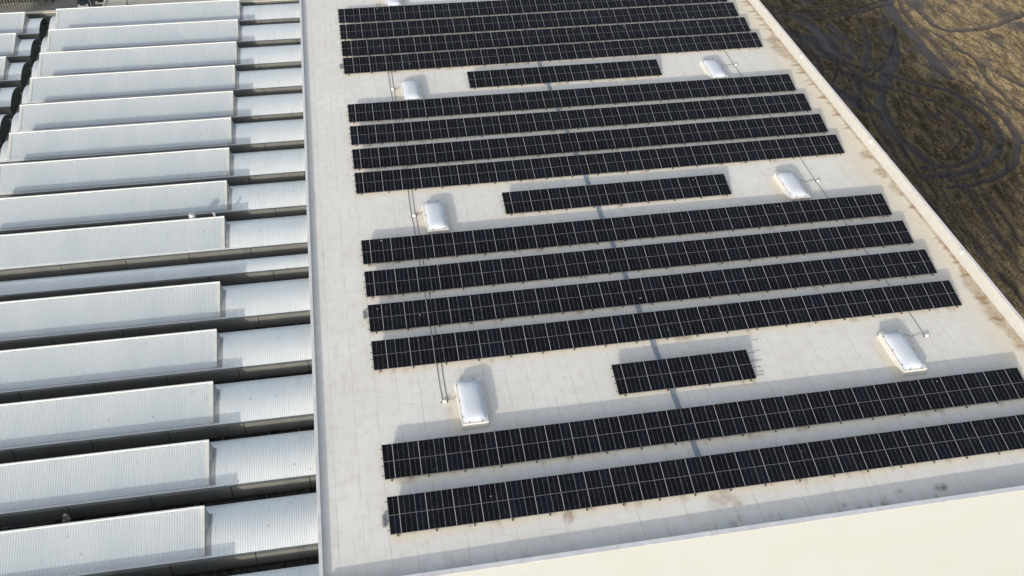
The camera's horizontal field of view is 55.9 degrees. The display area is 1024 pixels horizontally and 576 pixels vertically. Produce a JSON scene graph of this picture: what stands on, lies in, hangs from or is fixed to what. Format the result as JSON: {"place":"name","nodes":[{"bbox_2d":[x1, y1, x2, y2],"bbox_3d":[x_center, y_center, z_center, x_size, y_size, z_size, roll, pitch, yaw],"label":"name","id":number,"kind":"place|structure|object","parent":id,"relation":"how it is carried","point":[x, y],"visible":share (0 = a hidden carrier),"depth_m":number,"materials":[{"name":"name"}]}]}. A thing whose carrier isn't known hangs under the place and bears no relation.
{"place":"outdoors","nodes":[
{"label":"outdoors","id":0,"kind":"place"},
{"bbox_2d":[0,0,102,12],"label":"yard asphalt","id":1,"kind":"structure","parent":0,"point":[57,4],"depth_m":155.22,"materials":[{"name":"grey asphalt"}]},
{"bbox_2d":[0,0,49,7],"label":"fence","id":2,"kind":"object","parent":1,"relation":"on","point":[23,3],"visible":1,"depth_m":154.64,"materials":[{"name":"metal"}]},
{"bbox_2d":[0,0,53,4],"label":"hedge","id":3,"kind":"object","parent":1,"relation":"on","point":[10,1],"visible":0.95,"depth_m":155.50,"materials":[{"name":"green plant"}]},
{"bbox_2d":[77,0,90,6],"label":"parked car","id":4,"kind":"object","parent":1,"relation":"on","point":[83,3],"visible":1,"depth_m":154.84,"materials":[{"name":"white paint"}]},
{"bbox_2d":[95,0,103,3],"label":"parked car","id":5,"kind":"object","parent":1,"relation":"on","point":[98,1],"visible":0.56,"depth_m":155.67,"materials":[{"name":"white paint"}]},
{"bbox_2d":[760,0,1023,318],"bbox_3d":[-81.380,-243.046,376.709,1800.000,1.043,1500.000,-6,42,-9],"label":"ground","id":6,"kind":"structure","parent":0,"point":[930,93],"depth_m":141.87,"materials":[{"name":"brown soil"}]},
{"bbox_2d":[0,0,318,575],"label":"factory building","id":7,"kind":"structure","parent":6,"relation":"on","point":[156,402],"depth_m":75.84,"materials":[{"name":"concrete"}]},
{"bbox_2d":[0,521,55,528],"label":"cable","id":8,"kind":"object","parent":7,"relation":"on","point":[27,525],"visible":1,"depth_m":60.54,"materials":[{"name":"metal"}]},
{"bbox_2d":[62,514,70,522],"bbox_3d":[-28.220,14.537,60.932,0.518,0.750,0.401,-6,42,-9],"label":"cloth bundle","id":9,"kind":"object","parent":7,"relation":"in","point":[66,518],"visible":0.97,"depth_m":60.91,"materials":[{"name":"grey fabric"}]},
{"bbox_2d":[299,0,1023,575],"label":"warehouse","id":10,"kind":"structure","parent":6,"relation":"on","point":[957,516],"depth_m":70.82,"materials":[{"name":"concrete"}]},
{"bbox_2d":[382,514,385,527],"bbox_3d":[-8.039,14.637,60.483,0.170,0.146,0.950,-6,42,-9],"label":"switch box","id":11,"kind":"object","parent":10,"relation":"on","point":[383,520],"visible":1,"depth_m":60.45,"materials":[{"name":"metal"}]},
{"bbox_2d":[376,3,442,399],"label":"pipe","id":12,"kind":"object","parent":10,"relation":"on","point":[415,234],"visible":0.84,"depth_m":82.98,"materials":[{"name":"grey metal"}]},
{"bbox_2d":[379,3,446,396],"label":"pipe","id":13,"kind":"object","parent":10,"relation":"on","point":[419,234],"visible":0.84,"depth_m":82.78,"materials":[{"name":"grey metal"}]},
{"bbox_2d":[337,0,726,23],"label":"solar array","id":14,"kind":"object","parent":10,"relation":"on","point":[407,12],"visible":1,"depth_m":113.56,"materials":[{"name":"glass"},{"name":"silicon"},{"name":"aluminium"}]},
{"bbox_2d":[338,2,738,39],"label":"solar array","id":15,"kind":"object","parent":10,"relation":"on","point":[493,23],"visible":0.99,"depth_m":111.51,"materials":[{"name":"glass"},{"name":"silicon"},{"name":"aluminium"}]},
{"bbox_2d":[341,17,750,57],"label":"solar array","id":16,"kind":"object","parent":10,"relation":"on","point":[391,46],"visible":0.97,"depth_m":108.64,"materials":[{"name":"glass"},{"name":"silicon"},{"name":"aluminium"}]},
{"bbox_2d":[342,32,762,74],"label":"solar array","id":17,"kind":"object","parent":10,"relation":"on","point":[446,59],"visible":1,"depth_m":105.83,"materials":[{"name":"glass"},{"name":"silicon"},{"name":"aluminium"}]},
{"bbox_2d":[467,59,661,88],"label":"solar array","id":18,"kind":"object","parent":10,"relation":"on","point":[552,74],"visible":1,"depth_m":102.53,"materials":[{"name":"glass"},{"name":"silicon"},{"name":"aluminium"}]},
{"bbox_2d":[346,74,795,123],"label":"solar array","id":19,"kind":"object","parent":10,"relation":"on","point":[499,103],"visible":1,"depth_m":98.80,"materials":[{"name":"glass"},{"name":"silicon"},{"name":"aluminium"}]},
{"bbox_2d":[348,93,811,145],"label":"solar array","id":20,"kind":"object","parent":10,"relation":"on","point":[498,124],"visible":1,"depth_m":95.83,"materials":[{"name":"glass"},{"name":"silicon"},{"name":"aluminium"}]},
{"bbox_2d":[351,114,827,170],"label":"solar array","id":21,"kind":"object","parent":10,"relation":"on","point":[488,149],"visible":1,"depth_m":92.87,"materials":[{"name":"glass"},{"name":"silicon"},{"name":"aluminium"}]},
{"bbox_2d":[353,134,844,194],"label":"solar array","id":22,"kind":"object","parent":10,"relation":"on","point":[503,171],"visible":1,"depth_m":90.04,"materials":[{"name":"glass"},{"name":"silicon"},{"name":"aluminium"}]},
{"bbox_2d":[518,13,700,456],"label":"cable tray","id":23,"kind":"object","parent":10,"relation":"on","point":[672,391],"visible":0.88,"depth_m":75.50,"materials":[{"name":"grey metal"}]},
{"bbox_2d":[500,174,730,215],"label":"solar array","id":24,"kind":"object","parent":10,"relation":"on","point":[566,198],"visible":1,"depth_m":86.61,"materials":[{"name":"glass"},{"name":"silicon"},{"name":"aluminium"}]},
{"bbox_2d":[359,193,891,265],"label":"solar array","id":25,"kind":"object","parent":10,"relation":"on","point":[448,244],"visible":1,"depth_m":82.83,"materials":[{"name":"glass"},{"name":"silicon"},{"name":"aluminium"}]},
{"bbox_2d":[363,220,913,298],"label":"solar array","id":26,"kind":"object","parent":10,"relation":"on","point":[493,272],"visible":1,"depth_m":79.88,"materials":[{"name":"glass"},{"name":"silicon"},{"name":"aluminium"}]},
{"bbox_2d":[366,249,936,333],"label":"solar array","id":27,"kind":"object","parent":10,"relation":"on","point":[528,302],"visible":1,"depth_m":76.95,"materials":[{"name":"glass"},{"name":"silicon"},{"name":"aluminium"}]},
{"bbox_2d":[369,280,961,371],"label":"solar array","id":28,"kind":"object","parent":10,"relation":"on","point":[507,341],"visible":1,"depth_m":74.02,"materials":[{"name":"glass"},{"name":"silicon"},{"name":"aluminium"}]},
{"bbox_2d":[610,349,762,395],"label":"solar array","id":29,"kind":"object","parent":10,"relation":"on","point":[676,372],"visible":1,"depth_m":70.39,"materials":[{"name":"glass"},{"name":"silicon"},{"name":"aluminium"}]},
{"bbox_2d":[379,367,1023,480],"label":"solar array","id":30,"kind":"object","parent":10,"relation":"on","point":[492,448],"visible":1,"depth_m":66.75,"materials":[{"name":"glass"},{"name":"silicon"},{"name":"aluminium"}]},
{"bbox_2d":[385,414,1023,536],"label":"solar array","id":31,"kind":"object","parent":10,"relation":"on","point":[550,494],"visible":1,"depth_m":63.47,"materials":[{"name":"glass"},{"name":"silicon"},{"name":"aluminium"}]},
{"bbox_2d":[691,4,923,333],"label":"pipe","id":32,"kind":"object","parent":10,"relation":"on","point":[825,194],"visible":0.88,"depth_m":89.17,"materials":[{"name":"grey metal"}]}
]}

